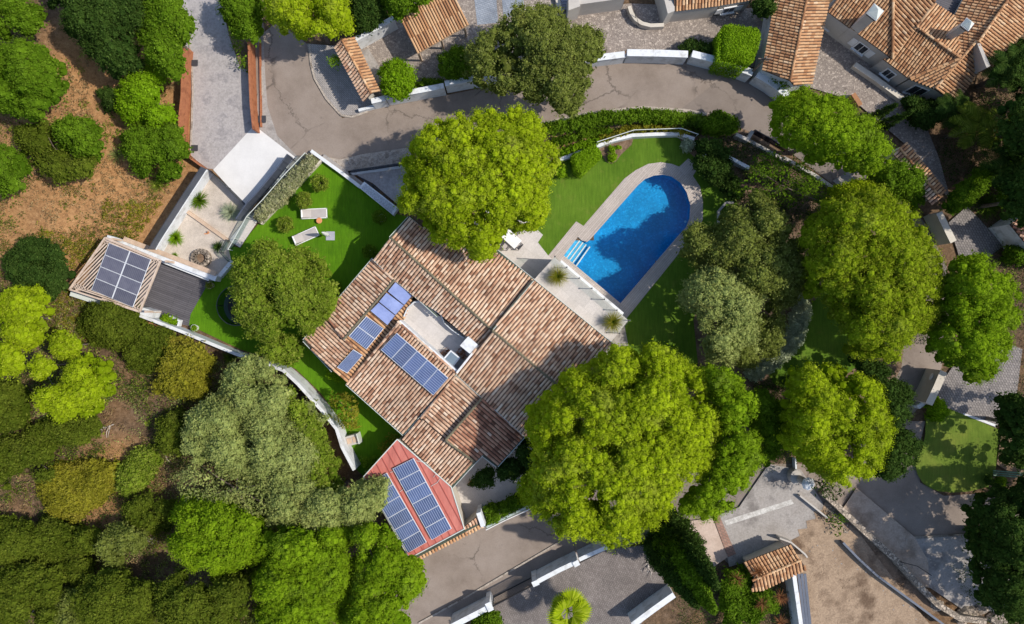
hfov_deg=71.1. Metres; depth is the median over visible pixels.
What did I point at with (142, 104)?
tree
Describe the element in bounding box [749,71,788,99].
garden wall
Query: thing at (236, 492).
tree
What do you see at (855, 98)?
garden wall
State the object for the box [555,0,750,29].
courtyard house
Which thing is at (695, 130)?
ground cover
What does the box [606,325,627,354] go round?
side path
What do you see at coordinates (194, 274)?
garden wall
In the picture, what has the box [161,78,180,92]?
grass tuft
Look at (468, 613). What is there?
garden wall
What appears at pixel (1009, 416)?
tree
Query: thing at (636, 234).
swimming pool
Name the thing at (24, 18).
tree
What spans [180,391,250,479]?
tree
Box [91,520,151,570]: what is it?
shrub
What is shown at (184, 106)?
steel wall
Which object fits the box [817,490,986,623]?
stone wall
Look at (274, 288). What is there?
tree
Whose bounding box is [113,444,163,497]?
shrub
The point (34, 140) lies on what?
shrub
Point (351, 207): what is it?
turf lawn
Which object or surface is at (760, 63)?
utility pole
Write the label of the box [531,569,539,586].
gate pier
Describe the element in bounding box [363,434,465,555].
annex
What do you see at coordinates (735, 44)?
hedge
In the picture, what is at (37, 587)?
tree
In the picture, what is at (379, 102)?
garden wall
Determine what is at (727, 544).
brick edging
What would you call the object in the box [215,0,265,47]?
tree
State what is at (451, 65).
shrub
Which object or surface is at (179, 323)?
corner planter
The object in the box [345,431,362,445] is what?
stone barbecue
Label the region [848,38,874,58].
window
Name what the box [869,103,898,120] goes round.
cypress tree
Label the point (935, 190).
gate roof
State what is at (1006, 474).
green bench
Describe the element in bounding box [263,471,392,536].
tree
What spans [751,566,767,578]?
cordyline
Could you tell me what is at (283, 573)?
pine tree
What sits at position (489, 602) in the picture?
gate pier
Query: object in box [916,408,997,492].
corner lawn
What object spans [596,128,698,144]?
railing
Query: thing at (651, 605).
garden wall
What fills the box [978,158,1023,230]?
tree
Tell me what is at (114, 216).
dry grass
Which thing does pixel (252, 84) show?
steel wall
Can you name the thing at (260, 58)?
steel edging
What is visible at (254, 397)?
tree
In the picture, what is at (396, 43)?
car yard
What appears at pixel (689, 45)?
hedge
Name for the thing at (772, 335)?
tree
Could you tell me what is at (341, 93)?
entrance paving
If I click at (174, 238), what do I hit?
yucca
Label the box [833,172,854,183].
side road
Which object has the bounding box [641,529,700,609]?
cypress tree
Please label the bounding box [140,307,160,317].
garden wall
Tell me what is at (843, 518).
shrub
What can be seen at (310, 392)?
garden wall
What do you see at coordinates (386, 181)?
sunken ramp
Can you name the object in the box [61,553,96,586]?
shrub
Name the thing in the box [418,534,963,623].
kerb
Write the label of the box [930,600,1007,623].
boulders
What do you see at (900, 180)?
tree
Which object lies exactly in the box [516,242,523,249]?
dining chair
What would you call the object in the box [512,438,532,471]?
tree
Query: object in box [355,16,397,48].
garden wall
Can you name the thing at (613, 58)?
garden wall
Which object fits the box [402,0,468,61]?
carport
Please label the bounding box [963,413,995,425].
kerb wall
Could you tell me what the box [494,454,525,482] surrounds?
tree
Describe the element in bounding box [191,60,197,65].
manhole cover
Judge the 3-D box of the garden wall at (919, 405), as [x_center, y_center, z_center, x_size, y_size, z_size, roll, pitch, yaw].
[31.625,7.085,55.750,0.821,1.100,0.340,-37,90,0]
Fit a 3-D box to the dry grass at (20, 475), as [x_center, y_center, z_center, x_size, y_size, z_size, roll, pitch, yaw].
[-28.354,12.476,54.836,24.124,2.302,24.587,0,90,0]
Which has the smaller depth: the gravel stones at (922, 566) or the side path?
the gravel stones at (922, 566)
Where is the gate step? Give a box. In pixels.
[253,158,301,211]
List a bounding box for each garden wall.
[107,235,221,281]
[139,314,360,469]
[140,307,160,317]
[156,170,211,250]
[161,260,211,280]
[217,260,233,277]
[310,150,360,188]
[322,154,362,184]
[349,166,404,174]
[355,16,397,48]
[358,105,374,112]
[371,95,388,108]
[385,83,445,104]
[444,75,496,92]
[451,596,487,623]
[486,506,528,527]
[536,553,574,582]
[560,132,694,161]
[576,541,607,560]
[585,51,624,66]
[624,49,687,64]
[627,584,675,623]
[686,50,752,81]
[729,157,749,170]
[733,130,753,143]
[748,139,785,162]
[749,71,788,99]
[775,534,807,557]
[783,156,832,187]
[792,457,796,468]
[798,494,827,517]
[848,93,861,108]
[850,62,904,103]
[912,401,925,408]
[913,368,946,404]
[923,211,955,244]
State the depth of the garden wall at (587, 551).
54.56 m
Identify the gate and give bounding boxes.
[236,154,292,220]
[493,577,532,606]
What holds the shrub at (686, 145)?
on the pool lawn at (657, 313)
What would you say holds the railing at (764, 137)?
on the garden wall at (736, 136)
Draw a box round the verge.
[226,0,262,70]
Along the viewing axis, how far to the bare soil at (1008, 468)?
55.81 m
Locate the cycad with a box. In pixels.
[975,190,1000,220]
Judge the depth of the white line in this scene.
55.84 m
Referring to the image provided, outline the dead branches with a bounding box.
[101,424,113,437]
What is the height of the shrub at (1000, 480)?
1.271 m
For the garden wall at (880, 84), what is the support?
on the ground at (60, 46)
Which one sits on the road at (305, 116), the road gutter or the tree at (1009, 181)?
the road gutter
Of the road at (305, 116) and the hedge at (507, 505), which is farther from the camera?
the road at (305, 116)
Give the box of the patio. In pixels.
[474,211,551,278]
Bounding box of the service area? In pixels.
[720,464,822,566]
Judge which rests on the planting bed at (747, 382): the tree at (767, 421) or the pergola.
the tree at (767, 421)
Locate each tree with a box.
[0,0,49,43]
[0,37,71,126]
[0,141,35,201]
[0,283,55,353]
[0,338,31,381]
[0,376,35,436]
[0,512,101,567]
[0,558,68,623]
[24,351,67,381]
[28,349,120,425]
[44,0,152,79]
[45,329,88,361]
[47,111,107,164]
[53,583,83,623]
[64,565,157,623]
[113,60,179,130]
[117,121,193,184]
[134,0,198,82]
[150,566,252,623]
[163,489,267,579]
[172,461,278,531]
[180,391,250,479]
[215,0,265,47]
[217,353,297,421]
[226,236,340,343]
[238,397,334,498]
[245,525,272,578]
[248,521,357,623]
[255,332,307,369]
[259,0,355,44]
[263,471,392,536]
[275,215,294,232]
[285,385,345,496]
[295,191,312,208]
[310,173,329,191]
[328,390,361,432]
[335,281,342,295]
[340,518,428,623]
[347,0,390,36]
[361,243,377,258]
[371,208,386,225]
[375,56,417,102]
[380,0,433,22]
[393,101,564,262]
[460,0,607,118]
[469,463,495,490]
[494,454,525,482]
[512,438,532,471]
[514,472,534,508]
[522,337,722,554]
[546,587,592,623]
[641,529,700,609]
[649,523,718,614]
[661,511,720,590]
[675,262,768,367]
[675,361,766,524]
[676,189,808,308]
[733,149,830,208]
[734,298,792,371]
[746,385,788,467]
[748,0,777,19]
[767,81,895,177]
[773,357,899,490]
[796,183,946,365]
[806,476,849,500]
[817,176,882,210]
[847,356,927,482]
[865,157,928,212]
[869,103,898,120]
[877,109,913,132]
[920,249,1023,386]
[934,89,974,129]
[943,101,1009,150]
[960,473,1023,623]
[975,42,1023,93]
[976,90,1023,163]
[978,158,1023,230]
[979,140,1013,182]
[985,390,1023,473]
[987,37,1023,100]
[997,113,1013,163]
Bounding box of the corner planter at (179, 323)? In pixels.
[169,316,182,325]
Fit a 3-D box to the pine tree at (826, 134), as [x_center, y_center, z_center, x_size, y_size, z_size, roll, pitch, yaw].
[22.390,-12.557,51.259,9.883,9.882,5.389,29,90,0]
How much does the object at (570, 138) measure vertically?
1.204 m
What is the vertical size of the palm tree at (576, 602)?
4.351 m
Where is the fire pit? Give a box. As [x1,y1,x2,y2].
[190,248,211,266]
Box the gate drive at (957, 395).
[937,345,1021,426]
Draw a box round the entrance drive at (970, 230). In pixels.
[949,207,1002,256]
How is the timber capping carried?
on the garden wall at (196, 271)
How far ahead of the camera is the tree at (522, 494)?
52.12 m
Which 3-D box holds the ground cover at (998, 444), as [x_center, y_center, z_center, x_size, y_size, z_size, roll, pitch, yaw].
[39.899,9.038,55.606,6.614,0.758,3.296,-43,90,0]
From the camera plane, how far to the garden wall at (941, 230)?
54.70 m
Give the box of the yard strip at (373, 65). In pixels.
[362,49,381,85]
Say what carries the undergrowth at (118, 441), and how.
on the ground at (60, 46)
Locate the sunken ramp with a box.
[353,166,406,202]
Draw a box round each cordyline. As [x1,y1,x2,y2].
[729,569,745,587]
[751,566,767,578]
[754,595,769,610]
[773,591,789,604]
[775,614,788,623]
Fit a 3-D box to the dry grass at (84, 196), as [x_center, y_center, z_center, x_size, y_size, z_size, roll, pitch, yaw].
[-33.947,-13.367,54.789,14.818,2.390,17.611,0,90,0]
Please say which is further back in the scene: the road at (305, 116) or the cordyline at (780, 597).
the road at (305, 116)
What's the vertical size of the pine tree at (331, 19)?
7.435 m
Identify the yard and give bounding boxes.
[356,0,565,96]
[493,545,665,623]
[558,3,762,67]
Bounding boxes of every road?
[255,18,1018,623]
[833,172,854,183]
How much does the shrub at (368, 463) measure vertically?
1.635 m
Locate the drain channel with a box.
[358,176,386,196]
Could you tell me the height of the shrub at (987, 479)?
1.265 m
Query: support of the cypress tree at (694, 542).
on the ground at (60, 46)
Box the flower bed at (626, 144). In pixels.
[600,139,632,162]
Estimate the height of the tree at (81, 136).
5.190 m
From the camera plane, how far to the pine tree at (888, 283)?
47.43 m
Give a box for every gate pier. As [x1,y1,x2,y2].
[485,591,493,611]
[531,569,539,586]
[571,550,579,566]
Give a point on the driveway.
(222, 125)
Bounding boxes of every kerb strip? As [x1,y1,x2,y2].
[331,148,410,169]
[541,106,709,122]
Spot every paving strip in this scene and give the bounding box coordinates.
[475,0,497,24]
[502,0,523,16]
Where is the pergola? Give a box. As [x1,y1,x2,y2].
[69,237,174,312]
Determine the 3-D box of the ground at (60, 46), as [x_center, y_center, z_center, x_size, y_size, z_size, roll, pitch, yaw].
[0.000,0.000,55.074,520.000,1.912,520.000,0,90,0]
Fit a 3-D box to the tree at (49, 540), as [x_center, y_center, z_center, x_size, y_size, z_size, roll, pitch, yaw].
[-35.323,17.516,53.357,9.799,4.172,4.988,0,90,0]
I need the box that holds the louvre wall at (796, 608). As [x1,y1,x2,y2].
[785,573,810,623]
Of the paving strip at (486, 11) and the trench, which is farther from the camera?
the paving strip at (486, 11)
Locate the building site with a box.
[791,502,928,623]
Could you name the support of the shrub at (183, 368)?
on the ground at (60, 46)
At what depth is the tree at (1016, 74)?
51.61 m
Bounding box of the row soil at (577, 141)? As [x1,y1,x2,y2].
[550,127,614,148]
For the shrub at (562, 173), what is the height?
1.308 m
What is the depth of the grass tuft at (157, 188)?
55.62 m
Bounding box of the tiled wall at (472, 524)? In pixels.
[416,510,482,558]
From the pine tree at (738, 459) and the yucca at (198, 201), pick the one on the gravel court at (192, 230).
the yucca at (198, 201)
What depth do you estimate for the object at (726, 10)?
54.84 m
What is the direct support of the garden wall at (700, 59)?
on the ground at (60, 46)
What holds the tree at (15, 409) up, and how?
on the ground at (60, 46)
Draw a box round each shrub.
[0,431,57,495]
[1,232,75,301]
[8,118,99,186]
[16,413,61,454]
[34,456,120,523]
[38,413,104,447]
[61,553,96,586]
[75,296,145,352]
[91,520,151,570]
[95,85,118,113]
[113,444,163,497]
[117,320,181,375]
[120,489,178,536]
[148,333,217,402]
[150,405,187,459]
[160,313,179,324]
[230,37,247,72]
[325,53,341,70]
[325,367,342,383]
[360,455,377,469]
[377,431,398,452]
[436,44,473,82]
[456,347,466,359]
[471,608,503,623]
[482,500,501,525]
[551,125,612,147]
[555,163,568,179]
[557,135,605,157]
[569,144,602,178]
[607,152,617,163]
[608,145,615,152]
[656,507,693,531]
[679,137,695,153]
[689,135,734,187]
[717,562,780,623]
[718,171,744,202]
[768,76,790,90]
[825,513,848,536]
[923,396,950,421]
[938,163,1001,215]
[982,473,994,485]
[993,474,1006,486]
[998,244,1023,267]
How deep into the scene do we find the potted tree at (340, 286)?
54.94 m
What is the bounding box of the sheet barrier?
[840,540,943,623]
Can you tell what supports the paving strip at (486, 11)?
on the car yard at (396, 43)
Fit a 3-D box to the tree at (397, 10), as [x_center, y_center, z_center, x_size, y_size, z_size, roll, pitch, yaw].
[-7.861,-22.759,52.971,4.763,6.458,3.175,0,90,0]
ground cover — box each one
[613,126,705,135]
[672,560,791,623]
[707,134,826,233]
[746,371,792,473]
[894,210,929,343]
[939,86,1018,226]
[951,562,1017,623]
[989,220,1023,393]
[992,428,1012,466]
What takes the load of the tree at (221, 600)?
on the ground at (60, 46)
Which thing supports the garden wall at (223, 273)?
on the ground at (60, 46)
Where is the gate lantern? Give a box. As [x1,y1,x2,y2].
[787,467,814,489]
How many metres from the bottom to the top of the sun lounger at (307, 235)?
0.728 m
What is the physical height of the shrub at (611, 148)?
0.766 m
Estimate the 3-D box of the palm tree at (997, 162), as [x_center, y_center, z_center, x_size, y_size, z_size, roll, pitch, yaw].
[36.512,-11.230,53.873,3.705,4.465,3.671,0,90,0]
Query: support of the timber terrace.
on the ground at (60, 46)
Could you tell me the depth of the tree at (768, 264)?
50.46 m
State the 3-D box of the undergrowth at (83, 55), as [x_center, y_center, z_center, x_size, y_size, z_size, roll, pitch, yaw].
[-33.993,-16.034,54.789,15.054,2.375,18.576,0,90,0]
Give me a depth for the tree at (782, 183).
52.34 m
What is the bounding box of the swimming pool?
[563,173,691,304]
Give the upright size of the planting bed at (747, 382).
0.001 m
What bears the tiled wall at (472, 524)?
on the ground at (60, 46)
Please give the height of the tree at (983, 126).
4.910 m
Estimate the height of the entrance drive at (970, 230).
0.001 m
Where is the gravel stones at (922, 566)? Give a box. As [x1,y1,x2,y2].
[890,537,955,587]
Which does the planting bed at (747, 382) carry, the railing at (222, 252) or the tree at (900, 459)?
the tree at (900, 459)
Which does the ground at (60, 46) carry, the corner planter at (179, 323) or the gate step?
the gate step
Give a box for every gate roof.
[334,37,379,102]
[884,142,946,205]
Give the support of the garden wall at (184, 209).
on the ground at (60, 46)
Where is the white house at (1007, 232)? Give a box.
[988,218,1023,249]
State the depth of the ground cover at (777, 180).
55.65 m
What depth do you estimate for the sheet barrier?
55.30 m
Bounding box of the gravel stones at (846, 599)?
[802,560,891,623]
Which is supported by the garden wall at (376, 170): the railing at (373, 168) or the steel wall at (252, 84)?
the railing at (373, 168)
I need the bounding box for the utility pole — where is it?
[752,56,771,71]
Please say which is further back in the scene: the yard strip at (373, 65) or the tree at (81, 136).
the yard strip at (373, 65)
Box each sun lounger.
[292,226,318,245]
[301,208,326,218]
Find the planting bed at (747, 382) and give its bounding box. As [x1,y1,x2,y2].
[547,116,902,487]
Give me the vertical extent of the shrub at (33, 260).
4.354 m
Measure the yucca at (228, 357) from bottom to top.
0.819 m
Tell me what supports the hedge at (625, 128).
on the planting bed at (747, 382)
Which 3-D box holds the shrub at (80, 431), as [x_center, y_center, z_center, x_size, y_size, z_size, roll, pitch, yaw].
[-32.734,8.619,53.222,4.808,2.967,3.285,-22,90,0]
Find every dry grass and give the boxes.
[0,0,174,333]
[0,39,166,250]
[0,319,289,623]
[36,198,162,342]
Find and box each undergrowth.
[0,0,165,217]
[0,204,349,623]
[0,300,262,623]
[1,327,353,623]
[159,362,332,544]
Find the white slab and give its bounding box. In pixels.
[213,128,295,203]
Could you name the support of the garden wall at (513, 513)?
on the ground at (60, 46)
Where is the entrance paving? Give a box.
[307,44,372,114]
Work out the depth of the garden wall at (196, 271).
54.90 m
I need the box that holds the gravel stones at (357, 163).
[343,150,407,168]
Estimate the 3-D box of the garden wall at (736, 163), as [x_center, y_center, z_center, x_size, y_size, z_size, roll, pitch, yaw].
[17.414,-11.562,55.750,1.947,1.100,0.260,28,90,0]
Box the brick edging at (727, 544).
[715,516,735,556]
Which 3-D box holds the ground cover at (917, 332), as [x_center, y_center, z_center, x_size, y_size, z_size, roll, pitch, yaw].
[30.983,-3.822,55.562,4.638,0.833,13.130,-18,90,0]
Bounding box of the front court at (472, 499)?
[456,444,531,528]
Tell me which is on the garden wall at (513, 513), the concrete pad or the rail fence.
the rail fence
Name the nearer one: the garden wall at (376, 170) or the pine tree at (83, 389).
the pine tree at (83, 389)
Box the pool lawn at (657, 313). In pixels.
[533,137,738,367]
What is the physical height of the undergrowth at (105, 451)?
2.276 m
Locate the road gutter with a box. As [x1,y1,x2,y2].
[257,37,298,157]
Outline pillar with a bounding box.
[476,504,485,526]
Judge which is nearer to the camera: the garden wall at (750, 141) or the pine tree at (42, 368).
the pine tree at (42, 368)
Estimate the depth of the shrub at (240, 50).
54.93 m
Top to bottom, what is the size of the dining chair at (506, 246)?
0.861 m
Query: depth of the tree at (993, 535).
49.57 m
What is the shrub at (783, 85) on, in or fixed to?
on the garden wall at (759, 81)
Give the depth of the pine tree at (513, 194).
47.16 m
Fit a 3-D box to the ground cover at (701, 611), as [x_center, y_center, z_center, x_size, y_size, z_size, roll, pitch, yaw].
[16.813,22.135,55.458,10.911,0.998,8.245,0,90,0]
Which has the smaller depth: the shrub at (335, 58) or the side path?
the shrub at (335, 58)
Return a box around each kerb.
[258,37,367,117]
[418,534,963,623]
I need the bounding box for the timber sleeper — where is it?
[187,210,229,242]
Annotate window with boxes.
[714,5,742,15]
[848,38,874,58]
[879,68,896,81]
[902,84,929,95]
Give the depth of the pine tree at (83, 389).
49.69 m
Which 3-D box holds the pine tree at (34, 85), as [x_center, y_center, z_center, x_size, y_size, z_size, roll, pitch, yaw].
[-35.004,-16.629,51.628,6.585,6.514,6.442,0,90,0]
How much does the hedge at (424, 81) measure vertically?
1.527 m
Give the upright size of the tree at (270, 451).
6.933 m
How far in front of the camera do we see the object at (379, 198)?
55.23 m
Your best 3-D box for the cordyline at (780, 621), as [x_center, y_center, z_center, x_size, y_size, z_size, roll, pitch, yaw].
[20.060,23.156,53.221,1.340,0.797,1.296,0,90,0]
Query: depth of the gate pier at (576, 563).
54.30 m
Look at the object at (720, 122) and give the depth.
54.34 m
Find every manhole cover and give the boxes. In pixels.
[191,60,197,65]
[191,145,197,150]
[258,116,265,122]
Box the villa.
[303,217,626,487]
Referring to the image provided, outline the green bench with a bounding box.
[993,470,1023,477]
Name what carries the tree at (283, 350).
on the turf lawn at (351, 207)
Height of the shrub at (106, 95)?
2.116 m
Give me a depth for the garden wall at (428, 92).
54.73 m
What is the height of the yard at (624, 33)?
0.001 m
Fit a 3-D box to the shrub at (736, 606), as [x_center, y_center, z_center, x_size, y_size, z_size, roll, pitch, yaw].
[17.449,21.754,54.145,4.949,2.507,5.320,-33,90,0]
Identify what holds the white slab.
on the ground at (60, 46)
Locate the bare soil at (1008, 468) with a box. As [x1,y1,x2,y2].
[997,436,1023,471]
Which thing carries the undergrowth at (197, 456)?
on the ground at (60, 46)
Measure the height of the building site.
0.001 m
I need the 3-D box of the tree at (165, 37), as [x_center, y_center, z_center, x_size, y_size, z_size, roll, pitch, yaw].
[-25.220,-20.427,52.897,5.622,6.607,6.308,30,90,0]
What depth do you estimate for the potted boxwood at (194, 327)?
55.48 m
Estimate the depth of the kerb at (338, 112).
55.88 m
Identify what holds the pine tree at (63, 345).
on the ground at (60, 46)
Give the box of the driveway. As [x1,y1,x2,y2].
[181,0,251,168]
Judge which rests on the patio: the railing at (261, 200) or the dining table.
the dining table
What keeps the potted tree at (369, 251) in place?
on the turf lawn at (351, 207)
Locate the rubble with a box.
[825,505,851,533]
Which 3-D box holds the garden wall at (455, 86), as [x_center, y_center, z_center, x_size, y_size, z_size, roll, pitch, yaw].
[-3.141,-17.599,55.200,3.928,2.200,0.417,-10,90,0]
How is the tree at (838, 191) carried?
on the planting bed at (747, 382)
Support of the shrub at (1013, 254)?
on the ground at (60, 46)
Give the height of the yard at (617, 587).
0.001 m
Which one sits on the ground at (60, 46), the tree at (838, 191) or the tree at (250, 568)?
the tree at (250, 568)
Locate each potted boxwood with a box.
[190,324,198,331]
[205,281,214,289]
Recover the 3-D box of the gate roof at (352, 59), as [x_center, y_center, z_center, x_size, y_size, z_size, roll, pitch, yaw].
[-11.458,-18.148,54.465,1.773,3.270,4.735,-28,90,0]
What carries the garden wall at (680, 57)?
on the ground at (60, 46)
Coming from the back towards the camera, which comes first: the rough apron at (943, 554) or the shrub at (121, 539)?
the rough apron at (943, 554)
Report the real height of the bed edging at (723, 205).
0.600 m
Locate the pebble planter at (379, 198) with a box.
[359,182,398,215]
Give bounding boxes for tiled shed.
[743,541,806,591]
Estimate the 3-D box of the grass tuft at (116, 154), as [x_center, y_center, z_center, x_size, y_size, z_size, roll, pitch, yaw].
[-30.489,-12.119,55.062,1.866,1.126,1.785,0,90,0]
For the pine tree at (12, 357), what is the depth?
49.90 m
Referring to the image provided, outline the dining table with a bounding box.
[502,229,521,248]
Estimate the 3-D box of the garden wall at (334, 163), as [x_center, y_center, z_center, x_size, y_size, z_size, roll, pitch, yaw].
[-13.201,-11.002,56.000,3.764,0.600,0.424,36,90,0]
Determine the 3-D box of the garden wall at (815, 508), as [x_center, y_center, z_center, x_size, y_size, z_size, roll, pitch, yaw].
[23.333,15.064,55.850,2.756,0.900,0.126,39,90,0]
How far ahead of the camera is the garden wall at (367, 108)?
55.50 m
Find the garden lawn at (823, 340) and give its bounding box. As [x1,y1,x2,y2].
[769,292,867,388]
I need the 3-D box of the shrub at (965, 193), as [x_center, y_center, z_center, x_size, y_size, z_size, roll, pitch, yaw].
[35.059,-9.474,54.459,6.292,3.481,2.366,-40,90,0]
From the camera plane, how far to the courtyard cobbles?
55.89 m
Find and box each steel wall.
[178,47,207,168]
[248,41,259,132]
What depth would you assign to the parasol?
55.89 m
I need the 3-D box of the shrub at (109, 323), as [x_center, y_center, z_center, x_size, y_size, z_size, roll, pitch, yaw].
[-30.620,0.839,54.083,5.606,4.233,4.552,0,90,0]
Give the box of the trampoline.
[216,286,239,325]
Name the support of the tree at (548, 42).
on the ground at (60, 46)
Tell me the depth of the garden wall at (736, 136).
55.20 m
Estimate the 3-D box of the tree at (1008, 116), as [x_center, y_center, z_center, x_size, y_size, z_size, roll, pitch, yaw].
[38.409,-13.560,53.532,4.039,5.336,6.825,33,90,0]
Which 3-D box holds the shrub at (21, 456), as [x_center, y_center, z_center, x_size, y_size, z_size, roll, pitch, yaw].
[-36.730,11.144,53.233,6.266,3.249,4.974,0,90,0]
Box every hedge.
[414,76,444,87]
[496,492,523,518]
[541,106,706,137]
[598,122,692,146]
[677,37,716,55]
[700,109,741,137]
[708,23,760,78]
[743,294,812,383]
[900,93,951,131]
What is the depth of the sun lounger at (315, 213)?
55.62 m
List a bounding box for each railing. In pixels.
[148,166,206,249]
[207,169,249,208]
[219,239,229,261]
[227,152,307,250]
[346,163,401,172]
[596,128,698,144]
[753,129,788,151]
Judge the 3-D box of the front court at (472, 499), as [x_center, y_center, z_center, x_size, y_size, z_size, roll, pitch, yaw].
[-0.763,13.218,55.856,8.529,0.001,5.278,-25,90,0]
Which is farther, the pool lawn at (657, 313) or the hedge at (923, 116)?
the pool lawn at (657, 313)
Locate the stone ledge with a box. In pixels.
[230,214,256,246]
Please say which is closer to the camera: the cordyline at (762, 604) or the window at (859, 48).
the cordyline at (762, 604)
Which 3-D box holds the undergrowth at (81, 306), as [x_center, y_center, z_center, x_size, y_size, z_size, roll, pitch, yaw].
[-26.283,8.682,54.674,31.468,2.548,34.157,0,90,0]
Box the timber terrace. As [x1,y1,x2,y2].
[80,245,209,325]
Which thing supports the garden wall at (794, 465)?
on the ground at (60, 46)
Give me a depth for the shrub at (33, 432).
52.90 m
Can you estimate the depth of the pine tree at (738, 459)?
48.18 m
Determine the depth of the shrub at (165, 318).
55.39 m
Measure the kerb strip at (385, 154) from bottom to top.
0.001 m
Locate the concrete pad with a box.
[692,518,726,566]
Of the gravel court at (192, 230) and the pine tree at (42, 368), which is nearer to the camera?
the pine tree at (42, 368)
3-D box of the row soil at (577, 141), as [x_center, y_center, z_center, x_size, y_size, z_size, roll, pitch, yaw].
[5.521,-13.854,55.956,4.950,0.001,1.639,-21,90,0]
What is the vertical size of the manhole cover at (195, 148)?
0.040 m
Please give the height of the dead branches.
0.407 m
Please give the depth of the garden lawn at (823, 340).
55.94 m
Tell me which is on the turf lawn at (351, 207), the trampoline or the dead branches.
the trampoline
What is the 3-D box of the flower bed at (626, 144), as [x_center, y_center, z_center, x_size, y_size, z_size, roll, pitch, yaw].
[8.273,-12.490,55.960,2.920,0.001,1.566,-14,90,0]
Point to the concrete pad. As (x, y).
(715, 551)
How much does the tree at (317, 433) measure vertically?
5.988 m
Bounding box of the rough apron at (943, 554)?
[916,536,1004,610]
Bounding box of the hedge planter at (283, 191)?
[251,153,322,224]
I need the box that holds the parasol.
[322,231,334,239]
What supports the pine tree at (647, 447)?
on the planting bed at (747, 382)
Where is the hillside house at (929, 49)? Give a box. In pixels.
[824,0,1023,103]
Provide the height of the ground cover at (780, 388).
0.929 m
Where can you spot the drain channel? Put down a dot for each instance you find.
(373, 186)
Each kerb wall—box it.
[189,41,193,149]
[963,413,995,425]
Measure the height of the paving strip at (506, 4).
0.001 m
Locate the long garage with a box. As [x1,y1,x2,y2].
[752,0,829,90]
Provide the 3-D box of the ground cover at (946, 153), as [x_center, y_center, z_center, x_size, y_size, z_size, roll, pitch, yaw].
[38.054,-12.465,55.426,10.233,1.065,12.214,0,90,0]
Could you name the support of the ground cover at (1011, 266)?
on the ground at (60, 46)
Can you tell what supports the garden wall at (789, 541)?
on the ground at (60, 46)
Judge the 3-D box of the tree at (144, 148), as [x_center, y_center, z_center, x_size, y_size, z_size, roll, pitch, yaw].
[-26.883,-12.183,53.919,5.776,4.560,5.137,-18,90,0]
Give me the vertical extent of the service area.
0.001 m
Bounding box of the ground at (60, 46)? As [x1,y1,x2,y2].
[0,0,1023,623]
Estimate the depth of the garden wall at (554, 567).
54.48 m
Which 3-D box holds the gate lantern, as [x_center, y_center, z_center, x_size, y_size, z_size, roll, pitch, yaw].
[22.009,12.790,54.670,1.308,2.660,1.075,31,90,0]
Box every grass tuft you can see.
[108,146,126,165]
[148,175,169,193]
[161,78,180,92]
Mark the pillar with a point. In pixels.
(480, 513)
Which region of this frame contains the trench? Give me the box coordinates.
[857,530,938,613]
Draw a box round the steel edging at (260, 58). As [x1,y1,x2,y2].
[259,42,261,126]
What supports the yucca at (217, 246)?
on the gravel court at (192, 230)
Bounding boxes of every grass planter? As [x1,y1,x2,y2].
[545,264,569,287]
[601,312,625,333]
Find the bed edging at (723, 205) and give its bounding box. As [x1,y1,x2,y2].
[717,201,733,222]
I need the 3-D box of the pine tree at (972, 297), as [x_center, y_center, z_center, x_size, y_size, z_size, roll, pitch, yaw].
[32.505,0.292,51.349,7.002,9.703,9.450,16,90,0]
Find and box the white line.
[725,500,793,525]
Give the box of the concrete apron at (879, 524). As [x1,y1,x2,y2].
[844,488,929,587]
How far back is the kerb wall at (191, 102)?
55.88 m
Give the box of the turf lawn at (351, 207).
[189,154,412,475]
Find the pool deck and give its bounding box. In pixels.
[548,159,702,317]
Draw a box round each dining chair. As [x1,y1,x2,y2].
[502,242,510,249]
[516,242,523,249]
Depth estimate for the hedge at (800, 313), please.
54.76 m
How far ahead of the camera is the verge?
55.98 m
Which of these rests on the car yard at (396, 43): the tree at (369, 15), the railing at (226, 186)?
the tree at (369, 15)
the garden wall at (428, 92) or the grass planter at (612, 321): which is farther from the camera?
the garden wall at (428, 92)
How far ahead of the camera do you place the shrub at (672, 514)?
53.55 m
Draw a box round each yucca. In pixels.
[168,230,184,245]
[189,189,208,209]
[211,241,222,253]
[218,200,239,222]
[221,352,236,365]
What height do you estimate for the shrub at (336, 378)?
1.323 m
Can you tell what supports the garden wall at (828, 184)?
on the ground at (60, 46)
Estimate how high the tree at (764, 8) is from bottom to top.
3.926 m
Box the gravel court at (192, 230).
[164,175,253,274]
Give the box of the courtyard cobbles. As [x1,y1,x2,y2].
[807,31,948,196]
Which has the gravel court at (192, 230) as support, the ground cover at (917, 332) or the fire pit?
the fire pit
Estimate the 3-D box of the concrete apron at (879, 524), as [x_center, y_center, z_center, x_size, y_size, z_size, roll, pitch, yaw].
[30.120,17.975,55.825,10.680,0.001,2.390,44,90,0]
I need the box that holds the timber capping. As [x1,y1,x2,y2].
[123,236,216,275]
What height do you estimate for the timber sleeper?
0.250 m
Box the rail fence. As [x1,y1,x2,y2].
[486,509,529,529]
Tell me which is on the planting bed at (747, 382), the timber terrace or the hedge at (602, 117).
the hedge at (602, 117)
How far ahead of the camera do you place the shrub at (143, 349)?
53.44 m
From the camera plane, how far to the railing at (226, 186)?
55.21 m

